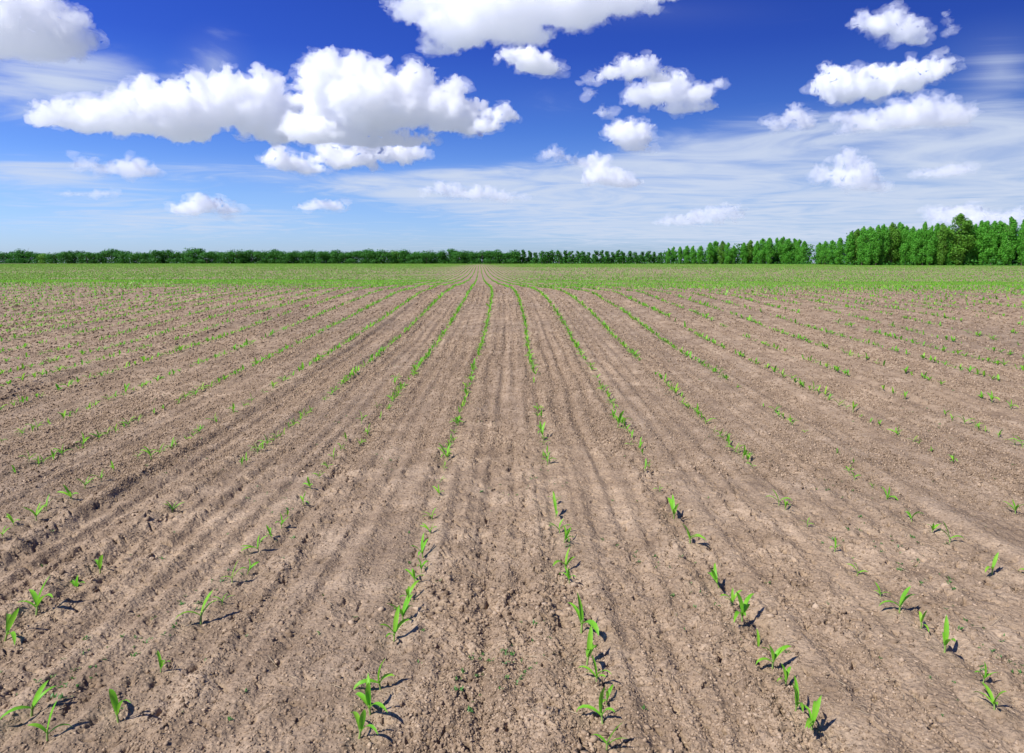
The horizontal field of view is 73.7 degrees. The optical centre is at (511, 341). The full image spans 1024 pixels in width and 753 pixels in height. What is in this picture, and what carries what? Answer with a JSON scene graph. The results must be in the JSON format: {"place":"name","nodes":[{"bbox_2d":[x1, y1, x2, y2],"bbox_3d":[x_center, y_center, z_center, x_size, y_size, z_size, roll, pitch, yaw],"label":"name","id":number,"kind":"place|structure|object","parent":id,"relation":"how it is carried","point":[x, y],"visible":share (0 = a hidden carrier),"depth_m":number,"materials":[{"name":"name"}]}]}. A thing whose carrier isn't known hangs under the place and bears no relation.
{"place":"outdoors","nodes":[
{"label":"outdoors","id":0,"kind":"place"},
{"bbox_2d":[0,263,1023,752],"bbox_3d":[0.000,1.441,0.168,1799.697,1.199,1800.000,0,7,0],"label":"ground","id":1,"kind":"structure","parent":0,"point":[606,493],"depth_m":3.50,"materials":[{"name":"soil"}]},
{"bbox_2d":[4,608,18,645],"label":"corn seedling","id":2,"kind":"object","parent":1,"relation":"on","point":[10,619],"visible":1,"depth_m":2.56,"materials":[{"name":"green plant"}]},
{"bbox_2d":[0,681,54,718],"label":"corn seedling","id":3,"kind":"object","parent":1,"relation":"on","point":[38,696],"visible":0.99,"depth_m":2.13,"materials":[{"name":"green plant"}]},
{"bbox_2d":[19,577,52,614],"bbox_3d":[-1.892,1.020,2.725,0.163,0.164,0.050,-1,-7,17],"label":"corn seedling","id":4,"kind":"object","parent":1,"relation":"on","point":[37,599],"visible":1,"depth_m":2.73,"materials":[{"name":"green plant"}]},
{"bbox_2d":[28,701,72,740],"bbox_3d":[-1.364,1.124,2.014,0.112,0.123,0.018,-3,7,-24],"label":"corn seedling","id":5,"kind":"object","parent":1,"relation":"on","point":[40,726],"visible":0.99,"depth_m":2.01,"materials":[{"name":"green plant"}]},
{"bbox_2d":[43,252,62,263],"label":"broadleaf tree","id":6,"kind":"object","parent":1,"relation":"on","point":[50,257],"visible":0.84,"depth_m":613.89,"materials":[{"name":"green plant"}]},
{"bbox_2d":[55,250,76,263],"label":"broadleaf tree","id":7,"kind":"object","parent":1,"relation":"on","point":[62,255],"visible":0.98,"depth_m":606.83,"materials":[{"name":"green plant"}]},
{"bbox_2d":[75,252,96,262],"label":"broadleaf tree","id":8,"kind":"object","parent":1,"relation":"on","point":[82,255],"visible":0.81,"depth_m":602.59,"materials":[{"name":"green plant"}]},
{"bbox_2d":[90,252,105,263],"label":"broadleaf tree","id":9,"kind":"object","parent":1,"relation":"on","point":[94,255],"visible":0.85,"depth_m":603.44,"materials":[{"name":"green plant"}]},
{"bbox_2d":[100,248,118,262],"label":"broadleaf tree","id":10,"kind":"object","parent":1,"relation":"on","point":[105,253],"visible":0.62,"depth_m":601.81,"materials":[{"name":"green plant"}]},
{"bbox_2d":[109,689,129,722],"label":"corn seedling","id":11,"kind":"object","parent":1,"relation":"on","point":[116,705],"visible":1,"depth_m":2.09,"materials":[{"name":"green plant"}]},
{"bbox_2d":[113,250,131,263],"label":"broadleaf tree","id":12,"kind":"object","parent":1,"relation":"on","point":[121,255],"visible":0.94,"depth_m":589.27,"materials":[{"name":"green plant"}]},
{"bbox_2d":[125,252,141,263],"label":"broadleaf tree","id":13,"kind":"object","parent":1,"relation":"on","point":[135,255],"visible":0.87,"depth_m":587.30,"materials":[{"name":"green plant"}]},
{"bbox_2d":[138,252,154,262],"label":"broadleaf tree","id":14,"kind":"object","parent":1,"relation":"on","point":[144,256],"visible":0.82,"depth_m":585.00,"materials":[{"name":"green plant"}]},
{"bbox_2d":[147,250,164,263],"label":"broadleaf tree","id":15,"kind":"object","parent":1,"relation":"on","point":[155,253],"visible":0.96,"depth_m":579.64,"materials":[{"name":"green plant"}]},
{"bbox_2d":[160,249,174,262],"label":"broadleaf tree","id":16,"kind":"object","parent":1,"relation":"on","point":[167,252],"visible":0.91,"depth_m":584.92,"materials":[{"name":"green plant"}]},
{"bbox_2d":[181,247,205,263],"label":"broadleaf tree","id":17,"kind":"object","parent":1,"relation":"on","point":[197,251],"visible":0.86,"depth_m":576.10,"materials":[{"name":"green plant"}]},
{"bbox_2d":[174,590,215,624],"bbox_3d":[-1.219,1.045,2.654,0.173,0.130,0.024,-5,8,-38],"label":"corn seedling","id":18,"kind":"object","parent":1,"relation":"on","point":[204,603],"visible":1,"depth_m":2.67,"materials":[{"name":"green plant"}]},
{"bbox_2d":[197,251,216,263],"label":"broadleaf tree","id":19,"kind":"object","parent":1,"relation":"on","point":[204,255],"visible":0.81,"depth_m":571.38,"materials":[{"name":"green plant"}]},
{"bbox_2d":[217,249,235,263],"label":"broadleaf tree","id":20,"kind":"object","parent":1,"relation":"on","point":[222,255],"visible":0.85,"depth_m":560.45,"materials":[{"name":"green plant"}]},
{"bbox_2d":[226,249,245,263],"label":"broadleaf tree","id":21,"kind":"object","parent":1,"relation":"on","point":[238,254],"visible":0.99,"depth_m":558.63,"materials":[{"name":"green plant"}]},
{"bbox_2d":[241,250,259,263],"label":"broadleaf tree","id":22,"kind":"object","parent":1,"relation":"on","point":[249,253],"visible":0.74,"depth_m":563.65,"materials":[{"name":"green plant"}]},
{"bbox_2d":[267,249,281,263],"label":"broadleaf tree","id":23,"kind":"object","parent":1,"relation":"on","point":[275,253],"visible":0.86,"depth_m":554.75,"materials":[{"name":"green plant"}]},
{"bbox_2d":[304,249,316,263],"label":"broadleaf tree","id":24,"kind":"object","parent":1,"relation":"on","point":[310,254],"visible":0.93,"depth_m":551.60,"materials":[{"name":"green plant"}]},
{"bbox_2d":[315,251,327,263],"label":"broadleaf tree","id":25,"kind":"object","parent":1,"relation":"on","point":[321,254],"visible":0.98,"depth_m":544.53,"materials":[{"name":"green plant"}]},
{"bbox_2d":[327,249,342,263],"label":"broadleaf tree","id":26,"kind":"object","parent":1,"relation":"on","point":[333,254],"visible":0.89,"depth_m":544.97,"materials":[{"name":"green plant"}]},
{"bbox_2d":[345,250,359,263],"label":"broadleaf tree","id":27,"kind":"object","parent":1,"relation":"on","point":[354,260],"visible":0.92,"depth_m":541.50,"materials":[{"name":"green plant"}]},
{"bbox_2d":[351,709,377,738],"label":"corn seedling","id":28,"kind":"object","parent":1,"relation":"on","point":[360,719],"visible":1,"depth_m":2.01,"materials":[{"name":"green plant"}]},
{"bbox_2d":[356,674,387,714],"bbox_3d":[-0.436,1.105,2.101,0.048,0.146,0.174,-4,8,-31],"label":"corn seedling","id":29,"kind":"object","parent":1,"relation":"on","point":[366,697],"visible":1,"depth_m":2.12,"materials":[{"name":"green plant"}]},
{"bbox_2d":[353,659,394,689],"bbox_3d":[-0.454,1.098,2.246,0.135,0.132,0.030,0,7,-4],"label":"corn seedling","id":30,"kind":"object","parent":1,"relation":"on","point":[372,680],"visible":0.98,"depth_m":2.25,"materials":[{"name":"green plant"}]},
{"bbox_2d":[368,250,383,263],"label":"broadleaf tree","id":31,"kind":"object","parent":1,"relation":"on","point":[376,257],"visible":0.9,"depth_m":535.38,"materials":[{"name":"green plant"}]},
{"bbox_2d":[376,249,397,263],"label":"broadleaf tree","id":32,"kind":"object","parent":1,"relation":"on","point":[385,255],"visible":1,"depth_m":533.15,"materials":[{"name":"green plant"}]},
{"bbox_2d":[380,606,409,641],"bbox_3d":[-0.429,1.062,2.549,0.041,0.135,0.135,4,0,43],"label":"corn seedling","id":33,"kind":"object","parent":1,"relation":"on","point":[396,625],"visible":1,"depth_m":2.56,"materials":[{"name":"green plant"}]},
{"bbox_2d":[387,594,412,619],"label":"corn seedling","id":34,"kind":"object","parent":1,"relation":"on","point":[403,610],"visible":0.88,"depth_m":2.69,"materials":[{"name":"green plant"}]},
{"bbox_2d":[396,249,410,263],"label":"broadleaf tree","id":35,"kind":"object","parent":1,"relation":"on","point":[403,254],"visible":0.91,"depth_m":535.70,"materials":[{"name":"green plant"}]},
{"bbox_2d":[416,250,437,263],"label":"broadleaf tree","id":36,"kind":"object","parent":1,"relation":"on","point":[427,255],"visible":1,"depth_m":524.08,"materials":[{"name":"green plant"}]},
{"bbox_2d":[436,250,448,263],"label":"broadleaf tree","id":37,"kind":"object","parent":1,"relation":"on","point":[442,254],"visible":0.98,"depth_m":527.70,"materials":[{"name":"green plant"}]},
{"bbox_2d":[450,251,466,263],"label":"broadleaf tree","id":38,"kind":"object","parent":1,"relation":"on","point":[457,255],"visible":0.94,"depth_m":520.19,"materials":[{"name":"green plant"}]},
{"bbox_2d":[483,250,495,263],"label":"broadleaf tree","id":39,"kind":"object","parent":1,"relation":"on","point":[488,259],"visible":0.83,"depth_m":515.11,"materials":[{"name":"green plant"}]},
{"bbox_2d":[489,249,503,263],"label":"broadleaf tree","id":40,"kind":"object","parent":1,"relation":"on","point":[496,253],"visible":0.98,"depth_m":512.21,"materials":[{"name":"green plant"}]},
{"bbox_2d":[0,294,1023,720],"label":"weed sprouts","id":41,"kind":"object","parent":1,"relation":"on","point":[522,622],"visible":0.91,"depth_m":2.57,"materials":[{"name":"green plant"}]},
{"bbox_2d":[0,263,1023,570],"bbox_3d":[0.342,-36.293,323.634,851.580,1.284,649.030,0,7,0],"label":"young corn","id":42,"kind":"object","parent":1,"relation":"on","point":[120,269],"visible":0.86,"depth_m":44.13,"materials":[{"name":"green plant"}]},
{"bbox_2d":[504,250,521,263],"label":"broadleaf tree","id":43,"kind":"object","parent":1,"relation":"on","point":[512,254],"visible":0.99,"depth_m":510.70,"materials":[{"name":"green plant"}]},
{"bbox_2d":[6,364,1022,723],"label":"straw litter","id":44,"kind":"object","parent":1,"relation":"on","point":[510,602],"visible":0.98,"depth_m":2.58,"materials":[{"name":"beige plant"}]},
{"bbox_2d":[567,593,598,635],"bbox_3d":[0.273,1.044,2.581,0.026,0.152,0.194,-4,8,-29],"label":"corn seedling","id":45,"kind":"object","parent":1,"relation":"on","point":[579,612],"visible":0.99,"depth_m":2.60,"materials":[{"name":"green plant"}]},
{"bbox_2d":[586,625,596,665],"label":"corn seedling","id":46,"kind":"object","parent":1,"relation":"on","point":[591,646],"visible":0.96,"depth_m":2.39,"materials":[{"name":"green plant"}]},
{"bbox_2d":[578,654,610,681],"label":"corn seedling","id":47,"kind":"object","parent":1,"relation":"on","point":[589,669],"visible":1,"depth_m":2.27,"materials":[{"name":"green plant"}]},
{"bbox_2d":[576,687,614,723],"bbox_3d":[0.259,1.108,2.094,0.128,0.132,0.019,4,8,28],"label":"corn seedling","id":48,"kind":"object","parent":1,"relation":"on","point":[600,712],"visible":1,"depth_m":2.09,"materials":[{"name":"green plant"}]},
{"bbox_2d":[592,722,626,750],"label":"corn seedling","id":49,"kind":"object","parent":1,"relation":"on","point":[603,739],"visible":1,"depth_m":1.97,"materials":[{"name":"green plant"}]},
{"bbox_2d":[668,494,678,518],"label":"corn seedling","id":50,"kind":"object","parent":1,"relation":"on","point":[672,505],"visible":0.97,"depth_m":3.74,"materials":[{"name":"green plant"}]},
{"bbox_2d":[696,245,704,262],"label":"poplar tree","id":51,"kind":"object","parent":1,"relation":"on","point":[700,254],"visible":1,"depth_m":464.35,"materials":[{"name":"green plant"}]},
{"bbox_2d":[706,242,715,263],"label":"poplar tree","id":52,"kind":"object","parent":1,"relation":"on","point":[710,254],"visible":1,"depth_m":458.71,"materials":[{"name":"green plant"}]},
{"bbox_2d":[712,241,719,263],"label":"poplar tree","id":53,"kind":"object","parent":1,"relation":"on","point":[715,244],"visible":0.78,"depth_m":463.82,"materials":[{"name":"green plant"}]},
{"bbox_2d":[716,241,725,263],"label":"poplar tree","id":54,"kind":"object","parent":1,"relation":"on","point":[721,258],"visible":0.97,"depth_m":455.00,"materials":[{"name":"green plant"}]},
{"bbox_2d":[723,243,733,263],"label":"poplar tree","id":55,"kind":"object","parent":1,"relation":"on","point":[727,256],"visible":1,"depth_m":449.98,"materials":[{"name":"green plant"}]},
{"bbox_2d":[734,591,753,621],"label":"corn seedling","id":56,"kind":"object","parent":1,"relation":"on","point":[744,606],"visible":1,"depth_m":2.65,"materials":[{"name":"green plant"}]},
{"bbox_2d":[740,242,747,262],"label":"poplar tree","id":57,"kind":"object","parent":1,"relation":"on","point":[744,253],"visible":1,"depth_m":448.21,"materials":[{"name":"green plant"}]},
{"bbox_2d":[746,240,753,263],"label":"poplar tree","id":58,"kind":"object","parent":1,"relation":"on","point":[749,245],"visible":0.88,"depth_m":449.65,"materials":[{"name":"green plant"}]},
{"bbox_2d":[752,241,760,262],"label":"poplar tree","id":59,"kind":"object","parent":1,"relation":"on","point":[756,249],"visible":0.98,"depth_m":439.25,"materials":[{"name":"green plant"}]},
{"bbox_2d":[756,238,766,263],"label":"poplar tree","id":60,"kind":"object","parent":1,"relation":"on","point":[761,254],"visible":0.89,"depth_m":436.07,"materials":[{"name":"green plant"}]},
{"bbox_2d":[765,238,774,263],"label":"poplar tree","id":61,"kind":"object","parent":1,"relation":"on","point":[769,246],"visible":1,"depth_m":430.83,"materials":[{"name":"green plant"}]},
{"bbox_2d":[756,644,790,668],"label":"corn seedling","id":62,"kind":"object","parent":1,"relation":"on","point":[778,652],"visible":1,"depth_m":2.37,"materials":[{"name":"green plant"}]},
{"bbox_2d":[776,236,785,263],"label":"poplar tree","id":63,"kind":"object","parent":1,"relation":"on","point":[781,242],"visible":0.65,"depth_m":435.21,"materials":[{"name":"green plant"}]},
{"bbox_2d":[781,238,794,263],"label":"poplar tree","id":64,"kind":"object","parent":1,"relation":"on","point":[786,252],"visible":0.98,"depth_m":426.12,"materials":[{"name":"green plant"}]},
{"bbox_2d":[794,239,803,263],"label":"poplar tree","id":65,"kind":"object","parent":1,"relation":"on","point":[798,251],"visible":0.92,"depth_m":416.06,"materials":[{"name":"green plant"}]},
{"bbox_2d":[792,675,810,711],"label":"corn seedling","id":66,"kind":"object","parent":1,"relation":"on","point":[796,690],"visible":1,"depth_m":2.12,"materials":[{"name":"green plant"}]},
{"bbox_2d":[799,241,806,263],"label":"poplar tree","id":67,"kind":"object","parent":1,"relation":"on","point":[802,252],"visible":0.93,"depth_m":411.63,"materials":[{"name":"green plant"}]},
{"bbox_2d":[805,695,821,729],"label":"corn seedling","id":68,"kind":"object","parent":1,"relation":"on","point":[810,721],"visible":1,"depth_m":2.03,"materials":[{"name":"green plant"}]},
{"bbox_2d":[819,241,829,263],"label":"poplar tree","id":69,"kind":"object","parent":1,"relation":"on","point":[823,252],"visible":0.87,"depth_m":354.92,"materials":[{"name":"green plant"}]},
{"bbox_2d":[826,240,836,264],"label":"poplar tree","id":70,"kind":"object","parent":1,"relation":"on","point":[832,244],"visible":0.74,"depth_m":342.44,"materials":[{"name":"green plant"}]},
{"bbox_2d":[833,237,843,264],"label":"poplar tree","id":71,"kind":"object","parent":1,"relation":"on","point":[838,254],"visible":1,"depth_m":316.01,"materials":[{"name":"green plant"}]},
{"bbox_2d":[844,232,855,263],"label":"poplar tree","id":72,"kind":"object","parent":1,"relation":"on","point":[849,247],"visible":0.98,"depth_m":300.06,"materials":[{"name":"green plant"}]},
{"bbox_2d":[851,229,861,264],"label":"poplar tree","id":73,"kind":"object","parent":1,"relation":"on","point":[857,235],"visible":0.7,"depth_m":300.64,"materials":[{"name":"green plant"}]},
{"bbox_2d":[856,226,867,264],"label":"poplar tree","id":74,"kind":"object","parent":1,"relation":"on","point":[861,240],"visible":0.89,"depth_m":291.26,"materials":[{"name":"green plant"}]},
{"bbox_2d":[862,226,877,264],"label":"poplar tree","id":75,"kind":"object","parent":1,"relation":"on","point":[870,233],"visible":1,"depth_m":288.35,"materials":[{"name":"green plant"}]},
{"bbox_2d":[872,225,882,264],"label":"poplar tree","id":76,"kind":"object","parent":1,"relation":"on","point":[878,235],"visible":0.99,"depth_m":287.15,"materials":[{"name":"green plant"}]},
{"bbox_2d":[878,224,890,264],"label":"poplar tree","id":77,"kind":"object","parent":1,"relation":"on","point":[885,246],"visible":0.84,"depth_m":288.96,"materials":[{"name":"green plant"}]},
{"bbox_2d":[885,222,900,264],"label":"poplar tree","id":78,"kind":"object","parent":1,"relation":"on","point":[892,254],"visible":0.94,"depth_m":291.06,"materials":[{"name":"green plant"}]},
{"bbox_2d":[879,586,913,612],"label":"corn seedling","id":79,"kind":"object","parent":1,"relation":"on","point":[903,598],"visible":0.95,"depth_m":2.73,"materials":[{"name":"green plant"}]},
{"bbox_2d":[893,222,904,264],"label":"poplar tree","id":80,"kind":"object","parent":1,"relation":"on","point":[900,226],"visible":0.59,"depth_m":291.62,"materials":[{"name":"green plant"}]},
{"bbox_2d":[899,225,911,264],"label":"poplar tree","id":81,"kind":"object","parent":1,"relation":"on","point":[905,239],"visible":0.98,"depth_m":287.16,"materials":[{"name":"green plant"}]},
{"bbox_2d":[909,228,923,264],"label":"poplar tree","id":82,"kind":"object","parent":1,"relation":"on","point":[915,248],"visible":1,"depth_m":282.65,"materials":[{"name":"green plant"}]},
{"bbox_2d":[918,221,929,264],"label":"poplar tree","id":83,"kind":"object","parent":1,"relation":"on","point":[924,230],"visible":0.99,"depth_m":281.50,"materials":[{"name":"green plant"}]},
{"bbox_2d":[925,225,937,264],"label":"poplar tree","id":84,"kind":"object","parent":1,"relation":"on","point":[931,240],"visible":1,"depth_m":279.83,"materials":[{"name":"green plant"}]},
{"bbox_2d":[932,223,939,263],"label":"poplar tree","id":85,"kind":"object","parent":1,"relation":"on","point":[937,228],"visible":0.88,"depth_m":280.54,"materials":[{"name":"green plant"}]},
{"bbox_2d":[935,223,948,264],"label":"poplar tree","id":86,"kind":"object","parent":1,"relation":"on","point":[942,247],"visible":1,"depth_m":278.58,"materials":[{"name":"green plant"}]},
{"bbox_2d":[944,226,951,264],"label":"poplar tree","id":87,"kind":"object","parent":1,"relation":"on","point":[947,259],"visible":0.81,"depth_m":279.79,"materials":[{"name":"green plant"}]},
{"bbox_2d":[942,615,955,652],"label":"corn seedling","id":88,"kind":"object","parent":1,"relation":"on","point":[945,634],"visible":1,"depth_m":2.44,"materials":[{"name":"green plant"}]},
{"bbox_2d":[947,213,975,264],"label":"poplar tree","id":89,"kind":"object","parent":1,"relation":"on","point":[962,223],"visible":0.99,"depth_m":276.32,"materials":[{"name":"green plant"}]},
{"bbox_2d":[962,219,973,263],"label":"poplar tree","id":90,"kind":"object","parent":1,"relation":"on","point":[967,256],"visible":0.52,"depth_m":278.34,"materials":[{"name":"green plant"}]},
{"bbox_2d":[969,224,984,264],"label":"poplar tree","id":91,"kind":"object","parent":1,"relation":"on","point":[977,237],"visible":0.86,"depth_m":278.07,"materials":[{"name":"green plant"}]},
{"bbox_2d":[977,220,992,264],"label":"poplar tree","id":92,"kind":"object","parent":1,"relation":"on","point":[983,254],"visible":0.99,"depth_m":275.58,"materials":[{"name":"green plant"}]},
{"bbox_2d":[973,682,1006,709],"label":"corn seedling","id":93,"kind":"object","parent":1,"relation":"on","point":[992,700],"visible":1,"depth_m":2.15,"materials":[{"name":"green plant"}]},
{"bbox_2d":[986,221,1000,264],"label":"poplar tree","id":94,"kind":"object","parent":1,"relation":"on","point":[994,229],"visible":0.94,"depth_m":274.18,"materials":[{"name":"green plant"}]},
{"bbox_2d":[990,220,1007,262],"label":"poplar tree","id":95,"kind":"object","parent":1,"relation":"on","point":[997,255],"visible":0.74,"depth_m":274.18,"materials":[{"name":"green plant"}]},
{"bbox_2d":[1000,216,1018,265],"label":"poplar tree","id":96,"kind":"object","parent":1,"relation":"on","point":[1008,246],"visible":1,"depth_m":268.93,"materials":[{"name":"green plant"}]},
{"bbox_2d":[1017,219,1023,264],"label":"poplar tree","id":97,"kind":"object","parent":1,"relation":"on","point":[1020,250],"visible":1,"depth_m":265.66,"materials":[{"name":"green plant"}]},
{"bbox_2d":[0,0,1023,262],"label":"sky","id":98,"kind":"structure","parent":0,"point":[535,126],"materials":[{"name":"blue"}]},
{"bbox_3d":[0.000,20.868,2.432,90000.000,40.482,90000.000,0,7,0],"label":"meadow","id":99,"kind":"structure","parent":0,"visible":0},
{"bbox_2d":[10,248,35,263],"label":"broadleaf tree","id":100,"kind":"object","parent":99,"relation":"on","point":[27,255],"visible":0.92,"depth_m":624.37,"materials":[{"name":"green plant"}]},
{"bbox_2d":[0,229,1023,265],"bbox_3d":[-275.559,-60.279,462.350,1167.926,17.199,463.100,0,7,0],"label":"woodland","id":101,"kind":"object","parent":99,"relation":"on","point":[843,261],"visible":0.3,"depth_m":487.14,"materials":[{"name":"green plant"}]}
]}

